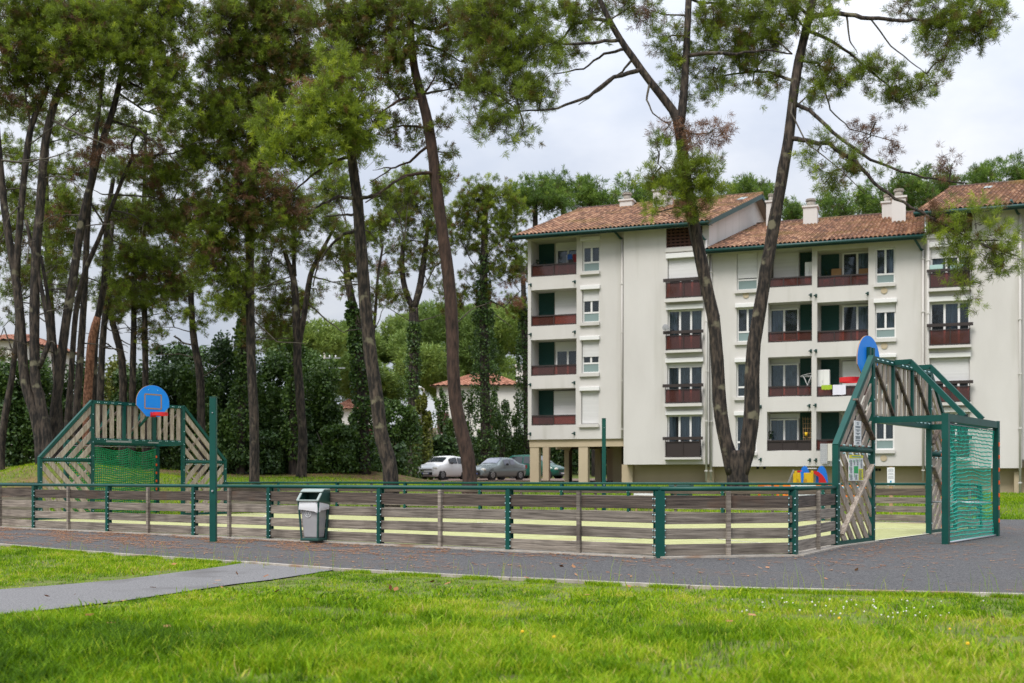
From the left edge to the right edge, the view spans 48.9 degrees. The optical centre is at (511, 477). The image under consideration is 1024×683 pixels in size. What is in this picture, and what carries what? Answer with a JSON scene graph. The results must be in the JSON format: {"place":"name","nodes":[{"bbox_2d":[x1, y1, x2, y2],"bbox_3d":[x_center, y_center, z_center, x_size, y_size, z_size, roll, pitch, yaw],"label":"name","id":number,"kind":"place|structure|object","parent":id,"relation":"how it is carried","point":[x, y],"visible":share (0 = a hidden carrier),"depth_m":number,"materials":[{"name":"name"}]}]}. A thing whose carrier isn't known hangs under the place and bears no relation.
{"place":"outdoors","nodes":[
{"label":"outdoors","id":0,"kind":"place"},
{"bbox_2d":[0,563,330,613],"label":"side path","id":1,"kind":"structure","parent":0,"point":[27,598],"depth_m":12.80,"materials":[{"name":"concrete"}]},
{"bbox_2d":[18,513,975,554],"bbox_3d":[-1.481,1.228,29.954,23.720,0.001,15.944,0,0,36],"label":"court surface","id":2,"kind":"object","parent":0,"point":[894,530],"visible":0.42,"depth_m":27.91,"materials":[{"name":"beige concrete"}]},
{"bbox_2d":[37,385,226,519],"bbox_3d":[-11.877,-0.811,35.742,2.800,4.183,6.835,0,0,37],"label":"sports goal","id":3,"kind":"object","parent":2,"relation":"on","point":[152,401],"visible":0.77,"depth_m":35.59,"materials":[{"name":"brown wood"}]},
{"bbox_2d":[0,483,837,557],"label":"court fence","id":4,"kind":"object","parent":2,"relation":"on","point":[21,506],"visible":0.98,"depth_m":19.61,"materials":[{"name":"brown wood"}]},
{"bbox_2d":[226,482,982,529],"bbox_3d":[1.455,0.702,34.121,23.808,1.136,4.233,0,0,31],"label":"court fence","id":5,"kind":"object","parent":2,"relation":"on","point":[905,500],"visible":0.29,"depth_m":33.72,"materials":[{"name":"wood"}]},
{"bbox_2d":[0,519,1023,592],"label":"asphalt path","id":6,"kind":"structure","parent":0,"point":[952,570],"depth_m":16.69,"materials":[{"name":"grey asphalt"}]},
{"bbox_2d":[209,396,217,541],"bbox_3d":[-5.780,-0.136,21.788,0.132,2.872,0.156,0,0,0],"label":"steel pole","id":7,"kind":"object","parent":6,"relation":"on","point":[212,468],"visible":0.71,"depth_m":21.74,"materials":[{"name":"green metal"}]},
{"bbox_2d":[296,489,330,540],"bbox_3d":[-3.755,0.699,21.520,0.488,0.987,0.599,0,0,22],"label":"litter bin","id":8,"kind":"object","parent":6,"relation":"on","point":[313,506],"visible":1,"depth_m":21.36,"materials":[{"name":"grey plastic"}]},
{"bbox_2d":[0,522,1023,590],"bbox_3d":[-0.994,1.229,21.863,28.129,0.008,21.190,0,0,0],"label":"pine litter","id":9,"kind":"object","parent":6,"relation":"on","point":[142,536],"visible":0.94,"depth_m":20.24,"materials":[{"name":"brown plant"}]},
{"bbox_2d":[8,544,1023,597],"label":"kerb grass","id":10,"kind":"structure","parent":6,"relation":"on","point":[778,590],"depth_m":12.74,"materials":[{"name":"green plant"}]},
{"bbox_2d":[832,335,999,544],"bbox_3d":[8.158,-0.862,23.322,2.800,4.284,7.532,0,0,37],"label":"sports goal","id":11,"kind":"object","parent":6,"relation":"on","point":[871,363],"visible":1,"depth_m":22.40,"materials":[{"name":"green metal"}]},
{"bbox_2d":[0,428,1023,682],"bbox_3d":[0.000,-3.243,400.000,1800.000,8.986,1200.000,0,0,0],"label":"ground","id":12,"kind":"structure","parent":0,"point":[20,476],"depth_m":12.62,"materials":[{"name":"green plant"}]},
{"bbox_2d":[0,353,29,466],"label":"shrub","id":13,"kind":"object","parent":12,"relation":"on","point":[14,437],"visible":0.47,"depth_m":59.32,"materials":[{"name":"green plant"}]},
{"bbox_2d":[0,351,51,466],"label":"shrub","id":14,"kind":"object","parent":12,"relation":"on","point":[25,441],"visible":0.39,"depth_m":59.62,"materials":[{"name":"green plant"}]},
{"bbox_2d":[0,0,76,464],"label":"pine tree","id":15,"kind":"object","parent":12,"relation":"on","point":[20,60],"visible":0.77,"depth_m":44.82,"materials":[{"name":"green plant"}]},
{"bbox_2d":[0,204,97,469],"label":"pine tree","id":16,"kind":"object","parent":12,"relation":"on","point":[50,265],"visible":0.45,"depth_m":47.10,"materials":[{"name":"green plant"}]},
{"bbox_2d":[0,89,113,451],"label":"pine tree","id":17,"kind":"object","parent":12,"relation":"on","point":[17,151],"visible":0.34,"depth_m":55.79,"materials":[{"name":"green plant"}]},
{"bbox_2d":[17,357,107,460],"bbox_3d":[-24.611,-3.672,61.847,4.639,6.405,3.366,0,0,0],"label":"shrub","id":18,"kind":"object","parent":12,"relation":"on","point":[64,393],"visible":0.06,"depth_m":61.37,"materials":[{"name":"green plant"}]},
{"bbox_2d":[22,0,135,464],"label":"pine tree","id":19,"kind":"object","parent":12,"relation":"on","point":[82,52],"visible":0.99,"depth_m":44.63,"materials":[{"name":"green plant"}]},
{"bbox_2d":[82,316,100,462],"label":"pine tree","id":20,"kind":"object","parent":12,"relation":"on","point":[89,368],"visible":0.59,"depth_m":49.85,"materials":[{"name":"orange plant"}]},
{"bbox_2d":[8,0,208,455],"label":"pine tree","id":21,"kind":"object","parent":12,"relation":"on","point":[147,43],"visible":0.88,"depth_m":45.30,"materials":[{"name":"green plant"}]},
{"bbox_2d":[82,354,140,460],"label":"shrub","id":22,"kind":"object","parent":12,"relation":"on","point":[109,386],"visible":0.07,"depth_m":65.39,"materials":[{"name":"green plant"}]},
{"bbox_2d":[42,35,194,462],"bbox_3d":[-17.522,-10.474,48.589,7.144,20.504,4.588,0,0,0],"label":"pine tree","id":23,"kind":"object","parent":12,"relation":"on","point":[132,258],"visible":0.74,"depth_m":49.08,"materials":[{"name":"green plant"}]},
{"bbox_2d":[77,295,161,467],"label":"pine tree","id":24,"kind":"object","parent":12,"relation":"on","point":[118,340],"visible":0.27,"depth_m":57.85,"materials":[{"name":"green plant"}]},
{"bbox_2d":[84,188,159,465],"bbox_3d":[-19.155,-7.311,55.568,4.484,14.319,3.282,0,0,-16],"label":"pine tree","id":25,"kind":"object","parent":12,"relation":"on","point":[109,310],"visible":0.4,"depth_m":54.89,"materials":[{"name":"green plant"}]},
{"bbox_2d":[51,127,212,453],"bbox_3d":[-15.751,-7.475,47.700,7.521,14.320,2.974,0,0,9],"label":"pine tree","id":26,"kind":"object","parent":12,"relation":"on","point":[170,171],"visible":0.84,"depth_m":47.20,"materials":[{"name":"green plant"}]},
{"bbox_2d":[104,354,164,467],"bbox_3d":[-21.018,-3.688,62.940,3.831,6.507,3.132,0,0,0],"label":"shrub","id":27,"kind":"object","parent":12,"relation":"on","point":[115,379],"visible":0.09,"depth_m":62.43,"materials":[{"name":"green plant"}]},
{"bbox_2d":[110,279,172,467],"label":"pine tree","id":28,"kind":"object","parent":12,"relation":"on","point":[132,379],"visible":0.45,"depth_m":57.86,"materials":[{"name":"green plant"}]},
{"bbox_2d":[89,152,197,462],"bbox_3d":[-15.934,-7.420,51.168,6.914,14.849,3.457,0,0,11],"label":"pine tree","id":29,"kind":"object","parent":12,"relation":"on","point":[103,280],"visible":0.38,"depth_m":50.51,"materials":[{"name":"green plant"}]},
{"bbox_2d":[90,112,210,468],"bbox_3d":[-18.845,-9.624,57.921,6.808,18.716,3.200,0,0,0],"label":"pine tree","id":30,"kind":"object","parent":12,"relation":"on","point":[162,132],"visible":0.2,"depth_m":57.86,"materials":[{"name":"green plant"}]},
{"bbox_2d":[136,357,194,469],"bbox_3d":[-18.963,-3.489,62.008,4.242,6.308,3.264,0,0,0],"label":"shrub","id":31,"kind":"object","parent":12,"relation":"on","point":[165,378],"visible":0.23,"depth_m":61.20,"materials":[{"name":"green plant"}]},
{"bbox_2d":[150,341,213,379],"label":"shrub","id":32,"kind":"object","parent":12,"relation":"on","point":[179,348],"visible":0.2,"depth_m":69.36,"materials":[{"name":"green plant"}]},
{"bbox_2d":[147,271,224,474],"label":"pine tree","id":33,"kind":"object","parent":12,"relation":"on","point":[190,312],"visible":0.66,"depth_m":55.85,"materials":[{"name":"green plant"}]},
{"bbox_2d":[169,358,225,470],"bbox_3d":[-16.791,-3.409,61.047,3.353,6.280,2.605,0,0,0],"label":"shrub","id":34,"kind":"object","parent":12,"relation":"on","point":[185,379],"visible":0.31,"depth_m":60.31,"materials":[{"name":"green plant"}]},
{"bbox_2d":[191,403,246,472],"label":"shrub","id":35,"kind":"object","parent":12,"relation":"on","point":[224,419],"visible":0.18,"depth_m":58.48,"materials":[{"name":"green plant"}]},
{"bbox_2d":[206,327,263,408],"bbox_3d":[-15.394,-4.264,61.968,3.934,8.009,3.106,0,0,0],"label":"shrub","id":36,"kind":"object","parent":12,"relation":"on","point":[222,352],"visible":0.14,"depth_m":61.30,"materials":[{"name":"green plant"}]},
{"bbox_2d":[205,254,272,474],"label":"pine tree","id":37,"kind":"object","parent":12,"relation":"on","point":[240,431],"visible":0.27,"depth_m":57.75,"materials":[{"name":"green plant"}]},
{"bbox_2d":[206,430,287,473],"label":"shrub","id":38,"kind":"object","parent":12,"relation":"on","point":[268,458],"visible":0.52,"depth_m":58.04,"materials":[{"name":"green plant"}]},
{"bbox_2d":[172,0,331,484],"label":"pine tree","id":39,"kind":"object","parent":12,"relation":"on","point":[264,44],"visible":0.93,"depth_m":47.02,"materials":[{"name":"green plant"}]},
{"bbox_2d":[226,373,289,472],"bbox_3d":[-13.389,-2.888,60.005,3.616,5.446,2.562,0,0,0],"label":"shrub","id":40,"kind":"object","parent":12,"relation":"on","point":[266,397],"visible":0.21,"depth_m":59.71,"materials":[{"name":"green plant"}]},
{"bbox_2d":[257,345,304,411],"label":"shrub","id":41,"kind":"object","parent":12,"relation":"on","point":[274,367],"visible":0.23,"depth_m":65.48,"materials":[{"name":"green plant"}]},
{"bbox_2d":[259,403,317,473],"bbox_3d":[-12.089,-2.137,59.917,3.413,4.032,2.298,0,0,0],"label":"shrub","id":42,"kind":"object","parent":12,"relation":"on","point":[264,414],"visible":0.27,"depth_m":59.28,"materials":[{"name":"green plant"}]},
{"bbox_2d":[258,285,321,474],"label":"pine tree","id":43,"kind":"object","parent":12,"relation":"on","point":[291,428],"visible":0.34,"depth_m":58.75,"materials":[{"name":"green plant"}]},
{"bbox_2d":[230,192,359,477],"bbox_3d":[-10.514,-6.907,54.973,6.865,14.252,3.807,0,0,0],"label":"pine tree","id":44,"kind":"object","parent":12,"relation":"on","point":[281,303],"visible":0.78,"depth_m":54.89,"materials":[{"name":"green plant"}]},
{"bbox_2d":[302,353,343,470],"bbox_3d":[-10.918,-3.661,62.888,3.113,6.872,2.207,0,0,0],"label":"shrub","id":45,"kind":"object","parent":12,"relation":"on","point":[321,401],"visible":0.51,"depth_m":62.41,"materials":[{"name":"green plant"}]},
{"bbox_2d":[243,36,406,506],"bbox_3d":[-6.705,-7.163,40.026,5.718,17.160,4.412,0,0,-25],"label":"pine tree","id":46,"kind":"object","parent":12,"relation":"on","point":[314,122],"visible":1,"depth_m":39.44,"materials":[{"name":"green plant"}]},
{"bbox_2d":[296,422,358,473],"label":"shrub","id":47,"kind":"object","parent":12,"relation":"on","point":[333,454],"visible":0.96,"depth_m":59.25,"materials":[{"name":"green plant"}]},
{"bbox_2d":[302,147,425,474],"bbox_3d":[-8.220,-9.170,60.398,7.195,18.241,4.129,0,0,8],"label":"pine tree","id":48,"kind":"object","parent":12,"relation":"on","point":[364,439],"visible":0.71,"depth_m":59.94,"materials":[{"name":"green plant"}]},
{"bbox_2d":[281,0,500,493],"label":"pine tree","id":49,"kind":"object","parent":12,"relation":"on","point":[351,22],"visible":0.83,"depth_m":41.79,"materials":[{"name":"green plant"}]},
{"bbox_2d":[259,298,527,409],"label":"wooded slope","id":50,"kind":"structure","parent":12,"relation":"on","point":[391,342],"depth_m":123.20,"materials":[{"name":"green plant"}]},
{"bbox_2d":[373,396,423,478],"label":"shrub","id":51,"kind":"object","parent":12,"relation":"on","point":[406,429],"visible":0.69,"depth_m":69.60,"materials":[{"name":"green plant"}]},
{"bbox_2d":[369,165,466,475],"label":"pine tree","id":52,"kind":"object","parent":12,"relation":"on","point":[414,336],"visible":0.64,"depth_m":79.74,"materials":[{"name":"green plant"}]},
{"bbox_2d":[412,392,433,479],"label":"shrub","id":53,"kind":"object","parent":12,"relation":"on","point":[426,423],"visible":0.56,"depth_m":73.83,"materials":[{"name":"green plant"}]},
{"bbox_2d":[406,434,472,478],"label":"hedge","id":54,"kind":"object","parent":12,"relation":"on","point":[445,445],"visible":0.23,"depth_m":81.72,"materials":[{"name":"green plant"}]},
{"bbox_2d":[432,387,449,436],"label":"shrub","id":55,"kind":"object","parent":12,"relation":"on","point":[441,422],"visible":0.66,"depth_m":87.86,"materials":[{"name":"green plant"}]},
{"bbox_2d":[430,364,523,436],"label":"white house","id":56,"kind":"structure","parent":12,"relation":"on","point":[507,390],"depth_m":104.04,"materials":[{"name":"paint"}]},
{"bbox_2d":[440,171,533,478],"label":"pine tree","id":57,"kind":"object","parent":12,"relation":"on","point":[487,198],"visible":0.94,"depth_m":83.63,"materials":[{"name":"green plant"}]},
{"bbox_2d":[0,520,984,558],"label":"concrete edging","id":58,"kind":"object","parent":12,"relation":"on","point":[814,550],"visible":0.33,"depth_m":19.71,"materials":[{"name":"grey concrete"}]},
{"bbox_2d":[490,395,511,477],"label":"shrub","id":59,"kind":"object","parent":12,"relation":"on","point":[505,409],"visible":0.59,"depth_m":88.86,"materials":[{"name":"green plant"}]},
{"bbox_2d":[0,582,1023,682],"bbox_3d":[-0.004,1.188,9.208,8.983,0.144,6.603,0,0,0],"label":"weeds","id":60,"kind":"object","parent":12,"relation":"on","point":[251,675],"visible":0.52,"depth_m":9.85,"materials":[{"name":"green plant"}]},
{"bbox_2d":[0,462,1023,521],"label":"grass","id":61,"kind":"structure","parent":12,"relation":"on","point":[1017,498],"depth_m":44.00,"materials":[{"name":"green plant"}]},
{"bbox_2d":[0,543,1023,596],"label":"kerb","id":62,"kind":"structure","parent":12,"relation":"on","point":[983,594],"depth_m":13.70,"materials":[{"name":"concrete"}]},
{"bbox_2d":[503,249,529,477],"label":"pine tree","id":63,"kind":"object","parent":12,"relation":"on","point":[521,314],"visible":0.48,"depth_m":89.76,"materials":[{"name":"green plant"}]},
{"bbox_2d":[49,532,1023,600],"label":"seed stalks","id":64,"kind":"object","parent":12,"relation":"on","point":[588,576],"visible":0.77,"depth_m":12.95,"materials":[{"name":"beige plant"}]},
{"bbox_2d":[497,171,576,226],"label":"pine tree","id":65,"kind":"object","parent":12,"relation":"on","point":[545,190],"visible":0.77,"depth_m":94.99,"materials":[{"name":"green plant"}]},
{"bbox_2d":[532,164,599,214],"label":"pine tree","id":66,"kind":"object","parent":12,"relation":"on","point":[565,183],"visible":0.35,"depth_m":99.08,"materials":[{"name":"green plant"}]},
{"bbox_2d":[541,447,623,474],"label":"hedge","id":67,"kind":"object","parent":12,"relation":"on","point":[557,457],"visible":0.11,"depth_m":94.08,"materials":[{"name":"green plant"}]},
{"bbox_2d":[563,172,622,476],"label":"pine tree","id":68,"kind":"object","parent":12,"relation":"on","point":[586,193],"visible":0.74,"depth_m":91.22,"materials":[{"name":"green plant"}]},
{"bbox_2d":[610,170,652,203],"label":"pine tree","id":69,"kind":"object","parent":12,"relation":"on","point":[637,194],"visible":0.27,"depth_m":95.78,"materials":[{"name":"green plant"}]},
{"bbox_2d":[512,187,765,481],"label":"apartment block","id":70,"kind":"structure","parent":12,"relation":"on","point":[613,300],"depth_m":60.87,"materials":[{"name":"paint"}]},
{"bbox_2d":[553,391,575,414],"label":"window","id":71,"kind":"structure","parent":70,"relation":"in","point":[564,401],"depth_m":62.70,"materials":[{"name":"white"}]},
{"bbox_2d":[555,291,576,324],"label":"window","id":72,"kind":"structure","parent":70,"relation":"in","point":[565,301],"depth_m":62.67,"materials":[{"name":"white"}]},
{"bbox_2d":[555,341,576,374],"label":"window","id":73,"kind":"structure","parent":70,"relation":"in","point":[566,352],"depth_m":62.90,"materials":[{"name":"white"}]},
{"bbox_2d":[578,386,599,426],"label":"window","id":74,"kind":"structure","parent":70,"relation":"in","point":[590,395],"depth_m":61.34,"materials":[{"name":"white"}]},
{"bbox_2d":[579,285,599,325],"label":"window","id":75,"kind":"structure","parent":70,"relation":"in","point":[591,318],"depth_m":61.34,"materials":[{"name":"white"}]},
{"bbox_2d":[579,335,599,376],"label":"window","id":76,"kind":"structure","parent":70,"relation":"in","point":[590,348],"depth_m":61.35,"materials":[{"name":"white"}]},
{"bbox_2d":[579,236,600,274],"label":"window","id":77,"kind":"structure","parent":70,"relation":"in","point":[593,267],"depth_m":61.32,"materials":[{"name":"white"}]},
{"bbox_2d":[666,252,697,298],"bbox_3d":[9.107,-10.595,59.251,2.007,2.463,0.360,0,0,20],"label":"roller shutter","id":78,"kind":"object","parent":70,"relation":"in","point":[680,265],"depth_m":59.32,"materials":[{"name":"white"}]},
{"bbox_2d":[665,357,702,403],"bbox_3d":[9.102,-5.087,59.317,2.008,2.423,0.480,0,0,20],"label":"window","id":79,"kind":"structure","parent":70,"relation":"in","point":[681,372],"depth_m":59.39,"materials":[{"name":"white"}]},
{"bbox_2d":[665,410,702,456],"bbox_3d":[9.089,-2.315,59.321,1.981,2.423,0.479,0,0,20],"label":"window","id":80,"kind":"structure","parent":70,"relation":"in","point":[689,426],"depth_m":59.41,"materials":[{"name":"white"}]},
{"bbox_2d":[666,304,702,349],"bbox_3d":[9.115,-7.898,59.312,1.980,2.396,0.480,0,0,20],"label":"window","id":81,"kind":"structure","parent":70,"relation":"in","point":[695,318],"depth_m":59.34,"materials":[{"name":"white"}]},
{"bbox_2d":[441,0,1023,495],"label":"pine tree","id":82,"kind":"object","parent":12,"relation":"on","point":[495,38],"visible":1,"depth_m":39.47,"materials":[{"name":"green plant"}]},
{"bbox_2d":[733,171,785,199],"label":"pine tree","id":83,"kind":"object","parent":12,"relation":"on","point":[749,180],"visible":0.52,"depth_m":98.65,"materials":[{"name":"green plant"}]},
{"bbox_2d":[788,466,827,485],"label":"play house","id":84,"kind":"structure","parent":12,"relation":"on","point":[804,475],"depth_m":46.08,"materials":[{"name":"multicoloured plastic"}]},
{"bbox_2d":[705,188,925,487],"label":"apartment block","id":85,"kind":"structure","parent":12,"relation":"on","point":[820,321],"depth_m":57.83,"materials":[{"name":"paint"}]},
{"bbox_2d":[734,253,757,293],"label":"window","id":86,"kind":"structure","parent":85,"relation":"in","point":[747,264],"depth_m":58.53,"materials":[{"name":"white"}]},
{"bbox_2d":[770,305,799,342],"bbox_3d":[14.241,-8.112,58.902,1.600,2.012,0.404,0,0,20],"label":"window","id":87,"kind":"structure","parent":85,"relation":"in","point":[784,317],"depth_m":58.87,"materials":[{"name":"white"}]},
{"bbox_2d":[770,359,799,396],"bbox_3d":[14.241,-5.242,58.902,1.600,2.012,0.404,0,0,20],"label":"window","id":88,"kind":"structure","parent":85,"relation":"in","point":[783,372],"depth_m":58.83,"materials":[{"name":"white"}]},
{"bbox_2d":[770,413,799,450],"bbox_3d":[14.241,-2.387,58.902,1.600,1.985,0.404,0,0,20],"label":"window","id":89,"kind":"structure","parent":85,"relation":"in","point":[783,428],"depth_m":58.83,"materials":[{"name":"white"}]},
{"bbox_2d":[773,252,798,286],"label":"window","id":90,"kind":"structure","parent":85,"relation":"in","point":[785,264],"depth_m":58.62,"materials":[{"name":"white"}]},
{"bbox_2d":[841,251,867,285],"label":"window","id":91,"kind":"structure","parent":85,"relation":"in","point":[852,262],"depth_m":57.71,"materials":[{"name":"white"}]},
{"bbox_2d":[841,303,867,341],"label":"window","id":92,"kind":"structure","parent":85,"relation":"in","point":[854,316],"depth_m":57.69,"materials":[{"name":"white"}]},
{"bbox_2d":[873,248,895,286],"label":"window","id":93,"kind":"structure","parent":85,"relation":"in","point":[885,279],"depth_m":56.26,"materials":[{"name":"white"}]},
{"bbox_2d":[873,298,896,341],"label":"window","id":94,"kind":"structure","parent":85,"relation":"in","point":[885,311],"depth_m":56.25,"materials":[{"name":"white plastic"}]},
{"bbox_2d":[875,414,894,452],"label":"window","id":95,"kind":"structure","parent":85,"relation":"in","point":[884,433],"depth_m":56.32,"materials":[{"name":"white"}]},
{"bbox_2d":[815,179,861,216],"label":"pine tree","id":96,"kind":"object","parent":12,"relation":"on","point":[835,205],"visible":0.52,"depth_m":93.35,"materials":[{"name":"green plant"}]},
{"bbox_2d":[848,177,890,214],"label":"pine tree","id":97,"kind":"object","parent":12,"relation":"on","point":[869,200],"visible":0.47,"depth_m":97.40,"materials":[{"name":"green plant"}]},
{"bbox_2d":[878,164,940,221],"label":"pine tree","id":98,"kind":"object","parent":12,"relation":"on","point":[908,184],"visible":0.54,"depth_m":94.04,"materials":[{"name":"green plant"}]},
{"bbox_2d":[911,160,968,197],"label":"pine tree","id":99,"kind":"object","parent":12,"relation":"on","point":[942,187],"visible":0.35,"depth_m":101.05,"materials":[{"name":"green plant"}]},
{"bbox_2d":[913,180,1023,493],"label":"apartment block","id":100,"kind":"structure","parent":12,"relation":"on","point":[976,362],"depth_m":54.38,"materials":[{"name":"paint"}]},
{"bbox_2d":[929,295,969,345],"bbox_3d":[21.363,-7.630,54.960,1.929,2.444,0.479,0,0,20],"label":"window","id":101,"kind":"structure","parent":100,"relation":"in","point":[950,310],"depth_m":55.06,"materials":[{"name":"white"}]},
{"bbox_2d":[929,352,970,386],"bbox_3d":[21.332,-4.900,54.908,1.906,2.369,0.360,0,0,20],"label":"window","id":102,"kind":"structure","parent":100,"relation":"in","point":[952,368],"depth_m":54.88,"materials":[{"name":"white plastic"}]},
{"bbox_2d":[955,157,1008,184],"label":"pine tree","id":103,"kind":"object","parent":12,"relation":"on","point":[982,172],"visible":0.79,"depth_m":98.12,"materials":[{"name":"green plant"}]},
{"bbox_2d":[993,148,1023,181],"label":"pine tree","id":104,"kind":"object","parent":12,"relation":"on","point":[1014,172],"visible":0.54,"depth_m":102.65,"materials":[{"name":"green plant"}]},
{"bbox_2d":[0,0,1023,427],"label":"sky","id":105,"kind":"structure","parent":0,"point":[979,112],"materials":[{"name":"white"}]},
{"bbox_2d":[427,478,606,480],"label":"parking ground","id":106,"kind":"structure","parent":0,"point":[513,479],"depth_m":75.55,"materials":[{"name":"asphalt"}]},
{"bbox_2d":[417,456,462,479],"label":"parked car","id":107,"kind":"object","parent":106,"relation":"on","point":[442,467],"visible":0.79,"depth_m":72.53,"materials":[{"name":"white paint"}]},
{"bbox_2d":[476,457,526,480],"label":"parked car","id":108,"kind":"object","parent":106,"relation":"on","point":[499,468],"visible":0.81,"depth_m":72.38,"materials":[{"name":"grey paint"}]},
{"bbox_2d":[508,455,563,478],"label":"parked car","id":109,"kind":"object","parent":106,"relation":"on","point":[556,471],"visible":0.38,"depth_m":81.33,"materials":[{"name":"teal paint"}]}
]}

